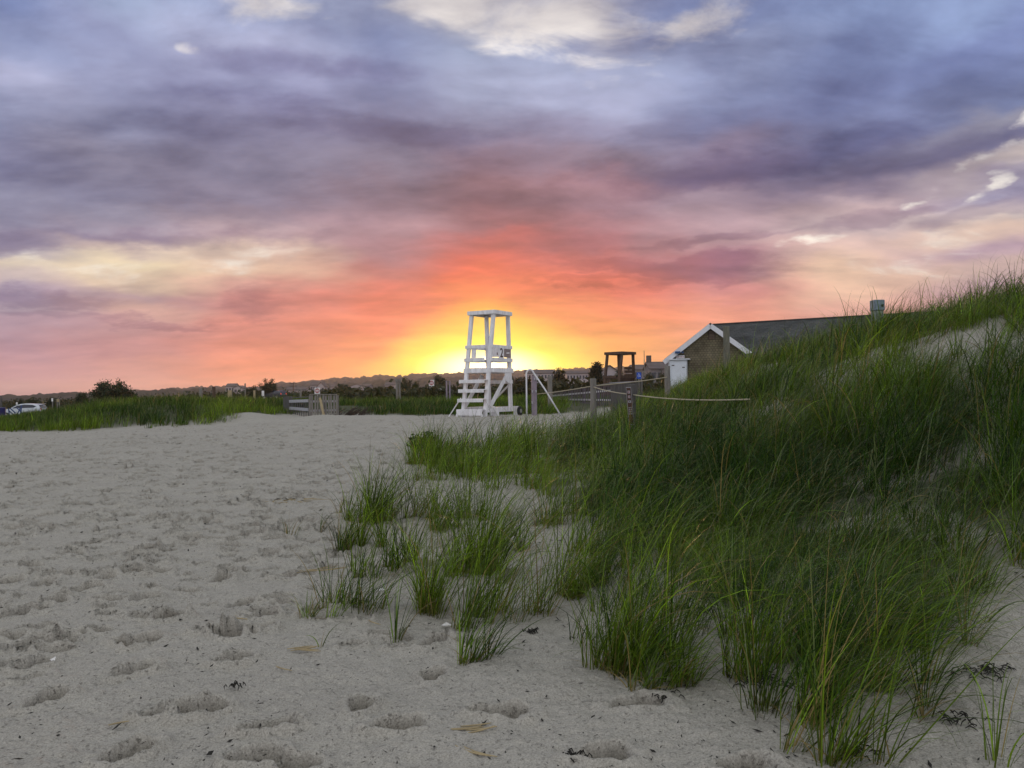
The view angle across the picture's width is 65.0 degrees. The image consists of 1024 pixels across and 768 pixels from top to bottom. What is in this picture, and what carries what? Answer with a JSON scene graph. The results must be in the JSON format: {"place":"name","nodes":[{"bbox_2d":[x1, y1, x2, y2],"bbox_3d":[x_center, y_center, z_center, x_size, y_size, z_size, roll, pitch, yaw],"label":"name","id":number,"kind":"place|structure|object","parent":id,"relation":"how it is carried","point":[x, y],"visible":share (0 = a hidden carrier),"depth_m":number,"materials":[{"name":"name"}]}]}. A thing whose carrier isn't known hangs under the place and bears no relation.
{"place":"outdoors","nodes":[
{"label":"outdoors","id":0,"kind":"place"},
{"bbox_2d":[0,376,522,401],"bbox_3d":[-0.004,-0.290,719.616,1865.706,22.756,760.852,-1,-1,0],"label":"wooded hill","id":1,"kind":"structure","parent":0,"point":[423,382],"depth_m":715.45,"materials":[{"name":"foliage"},{"name":"plant"}]},
{"bbox_2d":[56,366,628,393],"bbox_3d":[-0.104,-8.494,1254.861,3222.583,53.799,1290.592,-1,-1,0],"label":"hill","id":2,"kind":"structure","parent":0,"point":[418,376],"depth_m":1388.85,"materials":[{"name":"foliage"},{"name":"soil"}]},
{"bbox_2d":[0,314,1023,767],"bbox_3d":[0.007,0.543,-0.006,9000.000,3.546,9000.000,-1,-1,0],"label":"sand ground","id":3,"kind":"structure","parent":0,"point":[136,586],"depth_m":5.13,"materials":[{"name":"sand"}]},
{"bbox_2d":[0,407,5,416],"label":"parked car","id":4,"kind":"object","parent":3,"relation":"on","point":[2,410],"visible":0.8,"depth_m":69.81,"materials":[{"name":"blue paint"}]},
{"bbox_2d":[6,403,46,414],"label":"parked car","id":5,"kind":"object","parent":3,"relation":"on","point":[30,407],"visible":0.38,"depth_m":91.18,"materials":[{"name":"white paint"}]},
{"bbox_2d":[47,397,55,407],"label":"shrub","id":6,"kind":"object","parent":3,"relation":"on","point":[49,403],"visible":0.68,"depth_m":119.84,"materials":[{"name":"green plant"}]},
{"bbox_2d":[74,391,88,404],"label":"shrub","id":7,"kind":"object","parent":3,"relation":"on","point":[80,398],"visible":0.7,"depth_m":94.75,"materials":[{"name":"green plant"}]},
{"bbox_2d":[86,378,141,399],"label":"spreading shrub","id":8,"kind":"object","parent":3,"relation":"on","point":[117,389],"visible":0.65,"depth_m":99.09,"materials":[{"name":"green plant"}]},
{"bbox_2d":[225,383,238,389],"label":"house","id":9,"kind":"structure","parent":3,"relation":"on","point":[229,386],"depth_m":430.95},
{"bbox_2d":[224,680,245,689],"bbox_3d":[-1.472,1.610,4.291,0.092,0.028,0.099,-1,-1,27],"label":"seaweed heap","id":10,"kind":"object","parent":3,"relation":"on","point":[234,684],"visible":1,"depth_m":4.29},
{"bbox_2d":[233,385,246,393],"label":"house","id":11,"kind":"structure","parent":3,"relation":"on","point":[236,388],"depth_m":400.02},
{"bbox_2d":[242,385,261,397],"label":"shrub","id":12,"kind":"object","parent":3,"relation":"on","point":[250,392],"visible":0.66,"depth_m":154.63,"materials":[{"name":"green plant"}]},
{"bbox_2d":[256,378,277,396],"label":"dark tree","id":13,"kind":"object","parent":3,"relation":"on","point":[271,386],"visible":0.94,"depth_m":149.35,"materials":[{"name":"green plant"}]},
{"bbox_2d":[261,390,286,398],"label":"dark car","id":14,"kind":"object","parent":3,"relation":"on","point":[276,392],"visible":0.77,"depth_m":149.03,"materials":[{"name":"paint"}]},
{"bbox_2d":[283,396,292,412],"bbox_3d":[-10.303,1.096,36.934,0.170,1.095,0.828,0,-1,-35],"label":"end panel","id":15,"kind":"object","parent":3,"relation":"on","point":[285,401],"visible":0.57,"depth_m":36.82,"materials":[{"name":"grey wood"}]},
{"bbox_2d":[277,516,306,534],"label":"grass tuft","id":16,"kind":"object","parent":3,"relation":"on","point":[286,531],"visible":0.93,"depth_m":8.84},
{"bbox_2d":[265,498,324,502],"bbox_3d":[-2.987,1.621,11.237,0.877,0.016,0.560,-1,-1,0],"label":"dry straw","id":17,"kind":"object","parent":3,"relation":"on","point":[291,499],"visible":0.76,"depth_m":11.25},
{"bbox_2d":[289,396,308,416],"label":"gate wing","id":18,"kind":"structure","parent":3,"relation":"on","point":[301,409],"depth_m":35.61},
{"bbox_2d":[286,387,311,392],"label":"house","id":19,"kind":"structure","parent":3,"relation":"on","point":[296,389],"depth_m":301.16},
{"bbox_2d":[287,645,319,650],"bbox_3d":[-1.274,1.626,4.951,0.219,0.014,0.129,-1,-1,0],"label":"dry straw","id":20,"kind":"object","parent":3,"relation":"on","point":[304,648],"visible":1,"depth_m":4.94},
{"bbox_2d":[309,381,319,389],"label":"house","id":21,"kind":"structure","parent":3,"relation":"on","point":[313,384],"depth_m":420.53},
{"bbox_2d":[319,397,324,414],"bbox_3d":[-8.108,0.977,34.283,0.360,0.814,0.081,-1,-1,41],"label":"leaning plank","id":22,"kind":"object","parent":3,"relation":"on","point":[321,405],"visible":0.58,"depth_m":34.27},
{"bbox_2d":[297,565,348,572],"bbox_3d":[-1.708,1.662,7.225,0.468,0.012,0.201,0,-1,-41],"label":"dry straw","id":23,"kind":"object","parent":3,"relation":"on","point":[311,570],"visible":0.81,"depth_m":7.19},
{"bbox_2d":[317,382,328,390],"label":"house","id":24,"kind":"structure","parent":3,"relation":"on","point":[323,385],"depth_m":415.03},
{"bbox_2d":[309,394,338,415],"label":"picket gate","id":25,"kind":"structure","parent":3,"relation":"on","point":[324,403],"depth_m":34.48,"materials":[{"name":"grey wood"}]},
{"bbox_2d":[0,390,648,431],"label":"marsh grass","id":26,"kind":"structure","parent":3,"relation":"on","point":[69,414],"depth_m":35.76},
{"bbox_2d":[307,621,343,646],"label":"grass tuft","id":27,"kind":"object","parent":3,"relation":"on","point":[322,637],"visible":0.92,"depth_m":5.04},
{"bbox_2d":[286,579,367,619],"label":"grass tuft","id":28,"kind":"object","parent":3,"relation":"on","point":[315,611],"visible":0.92,"depth_m":5.71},
{"bbox_2d":[320,509,341,530],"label":"grass tuft","id":29,"kind":"object","parent":3,"relation":"on","point":[325,522],"visible":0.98,"depth_m":9.14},
{"bbox_2d":[2,370,664,408],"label":"shrub thicket","id":30,"kind":"object","parent":3,"relation":"on","point":[519,388],"visible":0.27,"depth_m":65.99,"materials":[{"name":"green plant"}]},
{"bbox_2d":[335,383,348,388],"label":"shrub","id":31,"kind":"object","parent":3,"relation":"on","point":[341,386],"visible":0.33,"depth_m":189.59,"materials":[{"name":"green plant"}]},
{"bbox_2d":[330,406,356,415],"bbox_3d":[-7.440,1.338,35.567,1.187,0.723,0.826,-1,-1,0],"label":"brush pile","id":32,"kind":"object","parent":3,"relation":"on","point":[342,413],"visible":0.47,"depth_m":35.33,"materials":[{"name":"brown plant"}]},
{"bbox_2d":[316,505,376,553],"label":"grass tuft","id":33,"kind":"object","parent":3,"relation":"on","point":[340,544],"visible":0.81,"depth_m":8.00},
{"bbox_2d":[350,384,364,389],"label":"house","id":34,"kind":"structure","parent":3,"relation":"on","point":[356,386],"depth_m":420.02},
{"bbox_2d":[324,490,391,549],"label":"grass tuft","id":35,"kind":"object","parent":3,"relation":"on","point":[346,531],"visible":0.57,"depth_m":8.18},
{"bbox_2d":[348,405,372,415],"bbox_3d":[-6.736,1.313,35.549,1.204,0.741,0.783,-1,-1,0],"label":"brush pile","id":36,"kind":"object","parent":3,"relation":"on","point":[360,413],"visible":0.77,"depth_m":35.43,"materials":[{"name":"brown plant"}]},
{"bbox_2d":[292,508,444,614],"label":"grass tuft","id":37,"kind":"object","parent":3,"relation":"on","point":[353,601],"visible":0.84,"depth_m":5.94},
{"bbox_2d":[327,500,415,580],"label":"grass tuft","id":38,"kind":"object","parent":3,"relation":"on","point":[365,563],"visible":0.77,"depth_m":6.98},
{"bbox_2d":[333,467,422,547],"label":"grass tuft","id":39,"kind":"object","parent":3,"relation":"on","point":[370,530],"visible":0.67,"depth_m":8.20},
{"bbox_2d":[327,437,445,524],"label":"grass tuft","id":40,"kind":"object","parent":3,"relation":"on","point":[368,486],"visible":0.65,"depth_m":9.61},
{"bbox_2d":[384,382,395,388],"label":"house","id":41,"kind":"structure","parent":3,"relation":"on","point":[388,384],"depth_m":400.13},
{"bbox_2d":[336,534,451,614],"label":"grass tuft","id":42,"kind":"object","parent":3,"relation":"on","point":[381,602],"visible":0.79,"depth_m":5.92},
{"bbox_2d":[395,379,400,398],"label":"post","id":43,"kind":"object","parent":3,"relation":"on","point":[398,384],"visible":0.73,"depth_m":54.95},
{"bbox_2d":[349,446,449,521],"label":"grass tuft","id":44,"kind":"object","parent":3,"relation":"on","point":[400,501],"visible":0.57,"depth_m":9.84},
{"bbox_2d":[359,563,439,642],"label":"grass tuft","id":45,"kind":"object","parent":3,"relation":"on","point":[396,623],"visible":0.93,"depth_m":5.20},
{"bbox_2d":[365,483,440,573],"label":"grass tuft","id":46,"kind":"object","parent":3,"relation":"on","point":[391,560],"visible":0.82,"depth_m":7.21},
{"bbox_2d":[395,377,412,390],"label":"dark tree","id":47,"kind":"object","parent":3,"relation":"on","point":[407,384],"visible":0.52,"depth_m":169.49,"materials":[{"name":"green plant"}]},
{"bbox_2d":[389,421,435,464],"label":"grass tuft","id":48,"kind":"object","parent":3,"relation":"on","point":[409,458],"visible":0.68,"depth_m":15.36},
{"bbox_2d":[356,418,487,518],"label":"grass tuft","id":49,"kind":"object","parent":3,"relation":"on","point":[415,503],"visible":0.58,"depth_m":9.92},
{"bbox_2d":[406,430,437,451],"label":"leafy plant","id":50,"kind":"object","parent":3,"relation":"on","point":[413,438],"visible":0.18,"depth_m":17.26,"materials":[{"name":"green plant"}]},
{"bbox_2d":[383,417,464,480],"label":"grass tuft","id":51,"kind":"object","parent":3,"relation":"on","point":[431,469],"visible":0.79,"depth_m":13.30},
{"bbox_2d":[372,470,481,563],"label":"grass tuft","id":52,"kind":"object","parent":3,"relation":"on","point":[413,546],"visible":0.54,"depth_m":7.41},
{"bbox_2d":[405,405,472,454],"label":"grass tuft","id":53,"kind":"object","parent":3,"relation":"on","point":[438,431],"visible":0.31,"depth_m":16.44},
{"bbox_2d":[434,375,447,389],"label":"dark tree","id":54,"kind":"object","parent":3,"relation":"on","point":[440,380],"visible":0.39,"depth_m":149.84,"materials":[{"name":"green plant"}]},
{"bbox_2d":[446,380,450,397],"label":"twin post","id":55,"kind":"object","parent":3,"relation":"on","point":[449,390],"visible":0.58,"depth_m":51.95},
{"bbox_2d":[362,477,553,618],"bbox_3d":[-0.359,1.171,5.851,1.630,1.026,1.540,-1,-1,0],"label":"grass tuft","id":56,"kind":"object","parent":3,"relation":"on","point":[431,595],"visible":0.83,"depth_m":5.84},
{"bbox_2d":[412,440,519,532],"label":"grass tuft","id":57,"kind":"object","parent":3,"relation":"on","point":[442,513],"visible":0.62,"depth_m":9.03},
{"bbox_2d":[409,446,527,520],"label":"grass tuft","id":58,"kind":"object","parent":3,"relation":"on","point":[467,494],"visible":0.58,"depth_m":9.78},
{"bbox_2d":[451,722,496,732],"bbox_3d":[-0.172,1.577,3.687,0.213,0.012,0.091,-1,-1,-15],"label":"dry straw","id":59,"kind":"object","parent":3,"relation":"on","point":[477,727],"visible":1,"depth_m":3.68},
{"bbox_2d":[455,745,496,756],"bbox_3d":[-0.163,1.573,3.443,0.220,0.012,0.044,-1,-1,36],"label":"dry straw","id":60,"kind":"object","parent":3,"relation":"on","point":[478,753],"visible":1,"depth_m":3.42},
{"bbox_2d":[448,310,522,416],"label":"lifeguard tower","id":61,"kind":"structure","parent":3,"relation":"on","point":[501,352],"depth_m":31.38,"materials":[{"name":"white paint"}]},
{"bbox_2d":[442,589,548,665],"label":"grass tuft","id":62,"kind":"object","parent":3,"relation":"on","point":[473,656],"visible":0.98,"depth_m":4.72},
{"bbox_2d":[380,435,614,578],"bbox_3d":[-0.019,1.048,6.936,2.265,1.314,1.576,-1,-1,-11],"label":"grass tuft","id":63,"kind":"object","parent":3,"relation":"on","point":[470,531],"visible":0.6,"depth_m":6.96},
{"bbox_2d":[0,420,1023,767],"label":"seaweed scraps","id":64,"kind":"object","parent":3,"relation":"on","point":[410,652],"visible":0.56,"depth_m":4.05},
{"bbox_2d":[430,473,597,632],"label":"grass tuft","id":65,"kind":"object","parent":3,"relation":"on","point":[463,623],"visible":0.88,"depth_m":5.42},
{"bbox_2d":[488,488,571,550],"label":"grass tuft","id":66,"kind":"object","parent":3,"relation":"on","point":[520,526],"visible":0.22,"depth_m":8.04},
{"bbox_2d":[522,627,538,633],"bbox_3d":[0.137,1.624,5.284,0.132,0.027,0.085,0,-1,-23],"label":"seaweed heap","id":67,"kind":"object","parent":3,"relation":"on","point":[531,630],"visible":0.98,"depth_m":5.28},
{"bbox_2d":[531,376,536,414],"bbox_3d":[0.873,0.566,31.530,0.240,1.761,0.342,-1,-1,0],"label":"shower post","id":68,"kind":"object","parent":3,"relation":"on","point":[534,393],"visible":0.86,"depth_m":31.49,"materials":[{"name":"wood"}]},
{"bbox_2d":[524,369,553,382],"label":"house","id":69,"kind":"structure","parent":3,"relation":"on","point":[544,373],"depth_m":330.06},
{"bbox_2d":[525,369,561,415],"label":"pipe arch","id":70,"kind":"structure","parent":3,"relation":"on","point":[543,388],"depth_m":30.97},
{"bbox_2d":[547,376,552,405],"bbox_3d":[1.848,0.517,38.996,0.235,1.850,0.219,-1,-1,0],"label":"wooden post","id":71,"kind":"object","parent":3,"relation":"on","point":[549,380],"visible":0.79,"depth_m":38.89,"materials":[{"name":"grey wood"}]},
{"bbox_2d":[437,454,674,622],"bbox_3d":[0.254,1.018,5.654,1.784,1.307,1.514,-1,-1,0],"label":"grass tuft","id":72,"kind":"object","parent":3,"relation":"on","point":[540,610],"visible":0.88,"depth_m":5.74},
{"bbox_2d":[552,367,568,380],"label":"shrub","id":73,"kind":"object","parent":3,"relation":"on","point":[558,375],"visible":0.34,"depth_m":129.53,"materials":[{"name":"green plant"}]},
{"bbox_2d":[520,426,618,528],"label":"grass tuft","id":74,"kind":"object","parent":3,"relation":"on","point":[554,510],"visible":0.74,"depth_m":9.27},
{"bbox_2d":[564,370,587,383],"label":"house","id":75,"kind":"structure","parent":3,"relation":"on","point":[581,374],"depth_m":330.05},
{"bbox_2d":[562,748,592,762],"bbox_3d":[0.276,1.571,3.388,0.130,0.027,0.106,-1,-1,24],"label":"seaweed heap","id":76,"kind":"object","parent":3,"relation":"on","point":[574,753],"visible":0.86,"depth_m":3.40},
{"bbox_2d":[463,447,696,601],"bbox_3d":[0.541,1.057,6.233,1.873,1.234,1.367,-1,-1,-8],"label":"grass tuft","id":77,"kind":"object","parent":3,"relation":"on","point":[578,593],"visible":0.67,"depth_m":6.25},
{"bbox_2d":[552,383,611,406],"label":"picket fence","id":78,"kind":"object","parent":3,"relation":"on","point":[584,393],"visible":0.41,"depth_m":43.85,"materials":[{"name":"grey wood"}]},
{"bbox_2d":[590,378,596,425],"bbox_3d":[2.029,0.739,19.993,0.154,1.753,0.158,-1,-1,0],"label":"rope post","id":79,"kind":"object","parent":3,"relation":"on","point":[593,399],"visible":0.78,"depth_m":19.93,"materials":[{"name":"grey wood"}]},
{"bbox_2d":[596,377,666,385],"bbox_3d":[3.236,-0.073,21.451,0.024,0.264,3.738,-1,-1,39],"label":"rope","id":80,"kind":"object","parent":79,"relation":"attached to","point":[630,382],"visible":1,"depth_m":21.34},
{"bbox_2d":[585,361,603,382],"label":"evergreen tree","id":81,"kind":"object","parent":3,"relation":"on","point":[595,370],"visible":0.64,"depth_m":94.68,"materials":[{"name":"green plant"}]},
{"bbox_2d":[559,581,650,669],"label":"grass tuft","id":82,"kind":"object","parent":3,"relation":"on","point":[583,660],"visible":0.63,"depth_m":4.56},
{"bbox_2d":[601,365,616,378],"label":"house","id":83,"kind":"structure","parent":3,"relation":"on","point":[611,370],"depth_m":210.04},
{"bbox_2d":[602,351,635,398],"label":"lifeguard tower","id":84,"kind":"structure","parent":3,"relation":"on","point":[620,377],"depth_m":50.50,"materials":[{"name":"brown wood"}]},
{"bbox_2d":[542,477,702,586],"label":"grass tuft","id":85,"kind":"object","parent":3,"relation":"on","point":[613,570],"visible":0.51,"depth_m":6.55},
{"bbox_2d":[610,381,642,411],"bbox_3d":[4.901,0.725,34.754,0.220,1.662,3.676,-1,-1,-12],"label":"picket fence","id":86,"kind":"object","parent":3,"relation":"on","point":[614,397],"visible":0.41,"depth_m":35.19,"materials":[{"name":"grey wood"}]},
{"bbox_2d":[626,387,633,424],"bbox_3d":[2.406,0.448,16.394,0.158,0.772,0.015,-1,-1,0],"label":"trail marker","id":87,"kind":"object","parent":3,"relation":"on","point":[629,396],"visible":0.89,"depth_m":16.39,"materials":[{"name":"paint"}]},
{"bbox_2d":[628,384,635,429],"bbox_3d":[2.548,0.776,16.992,0.148,1.544,0.152,-1,-1,0],"label":"rope post","id":88,"kind":"object","parent":3,"relation":"on","point":[633,388],"visible":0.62,"depth_m":16.93,"materials":[{"name":"grey wood"}]},
{"bbox_2d":[633,394,749,400],"bbox_3d":[3.096,0.243,14.623,0.024,0.114,4.774,-1,-1,-13],"label":"rope","id":89,"kind":"object","parent":88,"relation":"attached to","point":[695,399],"visible":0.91,"depth_m":13.89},
{"bbox_2d":[628,365,643,381],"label":"house","id":90,"kind":"structure","parent":3,"relation":"on","point":[638,368],"depth_m":240.05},
{"bbox_2d":[526,475,782,678],"bbox_3d":[0.835,1.081,4.551,1.548,1.155,1.699,0,-1,-21],"label":"grass tuft","id":91,"kind":"object","parent":3,"relation":"on","point":[637,635],"visible":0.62,"depth_m":4.50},
{"bbox_2d":[642,355,667,382],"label":"house","id":92,"kind":"structure","parent":3,"relation":"on","point":[653,368],"depth_m":171.40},
{"bbox_2d":[664,366,670,396],"bbox_3d":[4.453,0.204,22.998,0.160,1.453,0.164,-1,-1,0],"label":"rope post","id":93,"kind":"object","parent":3,"relation":"on","point":[667,374],"visible":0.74,"depth_m":22.93,"materials":[{"name":"grey wood"}]},
{"bbox_2d":[652,689,684,699],"bbox_3d":[0.792,1.582,4.082,0.170,0.028,0.138,-1,-1,0],"label":"seaweed heap","id":94,"kind":"object","parent":3,"relation":"on","point":[663,697],"visible":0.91,"depth_m":4.06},
{"bbox_2d":[583,596,755,691],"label":"grass tuft","id":95,"kind":"object","parent":3,"relation":"on","point":[676,675],"visible":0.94,"depth_m":4.22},
{"bbox_2d":[524,488,815,679],"bbox_3d":[0.971,1.092,4.577,2.011,1.071,1.367,-1,-1,0],"label":"grass tuft","id":96,"kind":"object","parent":3,"relation":"on","point":[615,665],"visible":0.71,"depth_m":4.50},
{"bbox_2d":[378,252,1023,745],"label":"dune grass","id":97,"kind":"structure","parent":3,"relation":"on","point":[680,456],"depth_m":8.41,"materials":[{"name":"plant"}]},
{"bbox_2d":[723,326,729,366],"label":"piling","id":98,"kind":"object","parent":3,"relation":"on","point":[726,337],"visible":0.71,"depth_m":40.89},
{"bbox_2d":[728,670,803,690],"bbox_3d":[1.359,1.573,4.322,0.390,0.036,0.353,-1,-1,11],"label":"seaweed heap","id":99,"kind":"object","parent":3,"relation":"on","point":[772,678],"visible":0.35,"depth_m":4.25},
{"bbox_2d":[527,265,1023,680],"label":"arching grass","id":100,"kind":"structure","parent":3,"relation":"on","point":[918,460],"depth_m":7.87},
{"bbox_2d":[672,503,918,681],"bbox_3d":[1.532,1.134,4.471,1.525,0.961,1.243,-1,-1,0],"label":"grass tuft","id":101,"kind":"object","parent":3,"relation":"on","point":[740,647],"visible":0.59,"depth_m":4.40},
{"bbox_2d":[663,311,929,386],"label":"beach building","id":102,"kind":"structure","parent":3,"relation":"on","point":[704,341],"depth_m":45.12,"materials":[{"name":"beige"}]},
{"bbox_2d":[672,364,685,386],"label":"door","id":103,"kind":"structure","parent":102,"relation":"in","point":[677,369],"depth_m":45.04,"materials":[{"name":"paint"}]},
{"bbox_2d":[680,530,991,730],"bbox_3d":[1.475,1.130,3.747,1.501,0.948,1.442,0,-1,-34],"label":"grass tuft","id":104,"kind":"object","parent":3,"relation":"on","point":[815,645],"visible":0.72,"depth_m":3.82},
{"bbox_2d":[674,494,1023,767],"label":"grass tuft","id":105,"kind":"object","parent":3,"relation":"on","point":[845,752],"visible":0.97,"depth_m":3.33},
{"bbox_2d":[832,739,882,760],"bbox_3d":[1.436,1.560,3.398,0.239,0.028,0.210,0,-1,-27],"label":"seaweed heap","id":106,"kind":"object","parent":3,"relation":"on","point":[860,751],"visible":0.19,"depth_m":3.40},
{"bbox_2d":[870,300,884,324],"bbox_3d":[7.963,-1.231,17.495,0.232,1.191,0.247,-1,-1,0],"label":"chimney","id":107,"kind":"object","parent":3,"relation":"on","point":[879,304],"visible":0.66,"depth_m":17.41,"materials":[{"name":"grey paint"}]},
{"bbox_2d":[735,264,1023,362],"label":"crest grass","id":108,"kind":"structure","parent":3,"relation":"on","point":[896,314],"depth_m":15.16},
{"bbox_2d":[795,527,1022,701],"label":"grass tuft","id":109,"kind":"object","parent":3,"relation":"on","point":[914,641],"visible":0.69,"depth_m":4.09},
{"bbox_2d":[877,606,1023,722],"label":"grass tuft","id":110,"kind":"object","parent":3,"relation":"on","point":[921,710],"visible":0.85,"depth_m":3.83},
{"bbox_2d":[935,710,993,730],"bbox_3d":[2.066,1.540,3.694,0.171,0.034,0.228,0,-1,-41],"label":"seaweed heap","id":111,"kind":"object","parent":3,"relation":"on","point":[955,717],"visible":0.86,"depth_m":3.68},
{"bbox_2d":[945,662,1015,683],"bbox_3d":[2.465,1.502,4.212,0.348,0.056,0.258,0,-1,-44],"label":"seaweed heap","id":112,"kind":"object","parent":3,"relation":"on","point":[990,669],"visible":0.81,"depth_m":4.19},
{"bbox_2d":[942,553,1023,646],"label":"grass tuft","id":113,"kind":"object","parent":3,"relation":"on","point":[965,626],"visible":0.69,"depth_m":4.61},
{"bbox_2d":[952,625,1023,767],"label":"grass tuft","id":114,"kind":"object","parent":3,"relation":"on","point":[996,750],"visible":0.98,"depth_m":3.35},
{"bbox_2d":[0,0,1023,395],"label":"sky","id":115,"kind":"structure","parent":0,"point":[205,193],"materials":[{"name":"multicoloured"}]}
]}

